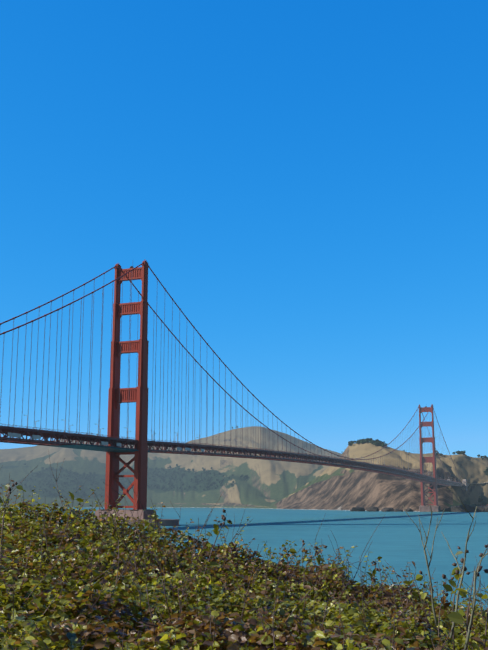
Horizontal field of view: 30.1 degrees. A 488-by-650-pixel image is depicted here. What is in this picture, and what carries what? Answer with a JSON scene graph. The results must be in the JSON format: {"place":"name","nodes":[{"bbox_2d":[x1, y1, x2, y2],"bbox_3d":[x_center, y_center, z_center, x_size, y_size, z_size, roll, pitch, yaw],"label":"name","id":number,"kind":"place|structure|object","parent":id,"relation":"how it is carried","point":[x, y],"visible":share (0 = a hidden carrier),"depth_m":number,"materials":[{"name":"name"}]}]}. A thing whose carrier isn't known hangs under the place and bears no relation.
{"place":"outdoors","nodes":[
{"label":"outdoors","id":0,"kind":"place"},
{"bbox_2d":[0,593,428,649],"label":"hedge leaves","id":1,"kind":"object","parent":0,"point":[62,631],"visible":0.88,"depth_m":2.95,"materials":[{"name":"green plant"}]},
{"bbox_2d":[0,500,486,649],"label":"leaves","id":2,"kind":"object","parent":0,"point":[218,578],"depth_m":4.55,"materials":[{"name":"green plant"}]},
{"bbox_2d":[0,501,487,649],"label":"hedge leaves","id":3,"kind":"object","parent":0,"point":[123,594],"visible":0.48,"depth_m":4.61,"materials":[{"name":"green plant"}]},
{"bbox_2d":[0,484,487,649],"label":"leaves","id":4,"kind":"object","parent":3,"relation":"on","point":[456,617],"visible":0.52,"depth_m":4.82,"materials":[{"name":"green plant"}]},
{"bbox_2d":[0,480,487,649],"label":"shoot","id":5,"kind":"object","parent":3,"relation":"on","point":[386,642],"depth_m":4.71,"materials":[{"name":"green plant"}]},
{"bbox_2d":[0,450,487,649],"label":"stems","id":6,"kind":"object","parent":5,"relation":"on","point":[56,479],"visible":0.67,"depth_m":4.75,"materials":[{"name":"plant"}]},
{"bbox_2d":[403,497,487,649],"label":"bare branches","id":7,"kind":"object","parent":3,"relation":"on","point":[456,608],"visible":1,"depth_m":3.46,"materials":[{"name":"brown plant"}]},
{"bbox_2d":[0,426,487,511],"bbox_3d":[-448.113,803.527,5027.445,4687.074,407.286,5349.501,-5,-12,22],"label":"hills","id":8,"kind":"structure","parent":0,"point":[270,484],"depth_m":3772.76,"materials":[{"name":"brown soil"}]},
{"bbox_2d":[0,426,461,486],"bbox_3d":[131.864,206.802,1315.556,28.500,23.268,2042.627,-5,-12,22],"label":"deck truss","id":9,"kind":"object","parent":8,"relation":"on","point":[46,435],"visible":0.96,"depth_m":903.29,"materials":[{"name":"metal"}]},
{"bbox_2d":[50,444,149,451],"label":"net platform","id":10,"kind":"structure","parent":9,"relation":"on","point":[97,448],"depth_m":721.89,"materials":[{"name":"grey metal"}]},
{"bbox_2d":[8,432,203,451],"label":"work tarps","id":11,"kind":"object","parent":9,"relation":"attached to","point":[39,437],"visible":1,"depth_m":631.39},
{"bbox_2d":[1,424,460,482],"bbox_3d":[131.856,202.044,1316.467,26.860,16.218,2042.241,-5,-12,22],"label":"railing","id":12,"kind":"object","parent":9,"relation":"on","point":[211,444],"visible":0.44,"depth_m":905.17,"materials":[{"name":"metal"}]},
{"bbox_2d":[26,415,451,477],"bbox_3d":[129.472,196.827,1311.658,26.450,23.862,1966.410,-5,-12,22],"label":"lamp posts","id":13,"kind":"object","parent":9,"relation":"on","point":[214,439],"visible":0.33,"depth_m":923.55,"materials":[{"name":"black metal"}]},
{"bbox_2d":[19,426,487,504],"bbox_3d":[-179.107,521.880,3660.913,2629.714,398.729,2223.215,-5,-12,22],"label":"trees","id":14,"kind":"object","parent":8,"relation":"on","point":[376,442],"visible":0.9,"depth_m":4084.29,"materials":[{"name":"green plant"}]},
{"bbox_2d":[350,504,487,511],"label":"shore rocks","id":15,"kind":"object","parent":8,"relation":"on","point":[461,508],"visible":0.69,"depth_m":1911.03,"materials":[{"name":"brown stone"}]},
{"bbox_2d":[419,505,440,511],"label":"pier","id":16,"kind":"structure","parent":8,"relation":"on","point":[425,508],"depth_m":1908.87,"materials":[{"name":"concrete"}]},
{"bbox_2d":[418,404,437,504],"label":"tower","id":17,"kind":"structure","parent":16,"relation":"on","point":[431,459],"depth_m":1935.00,"materials":[{"name":"metal"}]},
{"bbox_2d":[449,479,469,490],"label":"pylon","id":18,"kind":"object","parent":8,"relation":"on","point":[465,485],"visible":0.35,"depth_m":2234.69,"materials":[{"name":"concrete"}]},
{"bbox_2d":[0,507,487,611],"bbox_3d":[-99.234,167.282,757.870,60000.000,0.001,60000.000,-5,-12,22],"label":"water","id":19,"kind":"structure","parent":0,"point":[396,543],"depth_m":503.94,"materials":[{"name":"blue liquid"}]},
{"bbox_2d":[87,509,178,525],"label":"pier","id":20,"kind":"structure","parent":19,"relation":"in","point":[170,522],"depth_m":744.57,"materials":[{"name":"concrete"}]},
{"bbox_2d":[105,259,148,509],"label":"tower","id":21,"kind":"structure","parent":20,"relation":"on","point":[138,395],"depth_m":775.34,"materials":[{"name":"metal"}]},
{"bbox_2d":[0,262,461,479],"bbox_3d":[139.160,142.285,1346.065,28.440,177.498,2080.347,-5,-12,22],"label":"cables","id":22,"kind":"object","parent":21,"relation":"attached to","point":[193,357],"visible":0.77,"depth_m":880.59,"materials":[{"name":"paint"}]},
{"bbox_2d":[0,276,457,481],"bbox_3d":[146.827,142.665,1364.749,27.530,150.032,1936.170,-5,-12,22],"label":"suspender cables","id":23,"kind":"object","parent":22,"relation":"hanging from","point":[391,466],"visible":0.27,"depth_m":810.74,"materials":[{"name":"paint"}]},
{"bbox_2d":[0,269,459,476],"bbox_3d":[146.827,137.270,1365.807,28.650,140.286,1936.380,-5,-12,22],"label":"cable bands","id":24,"kind":"object","parent":22,"relation":"attached to","point":[213,351],"visible":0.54,"depth_m":932.59,"materials":[{"name":"paint"}]},
{"bbox_2d":[0,483,487,649],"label":"bramble canes","id":25,"kind":"object","parent":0,"point":[453,602],"visible":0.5,"depth_m":4.30,"materials":[{"name":"brown plant"}]},
{"bbox_2d":[7,482,487,633],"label":"dried buds","id":26,"kind":"object","parent":25,"relation":"attached to","point":[375,563],"visible":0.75,"depth_m":4.36,"materials":[{"name":"plant"}]},
{"bbox_2d":[0,0,487,457],"label":"sky","id":27,"kind":"structure","parent":0,"point":[306,181],"materials":[{"name":"blue"}]}
]}

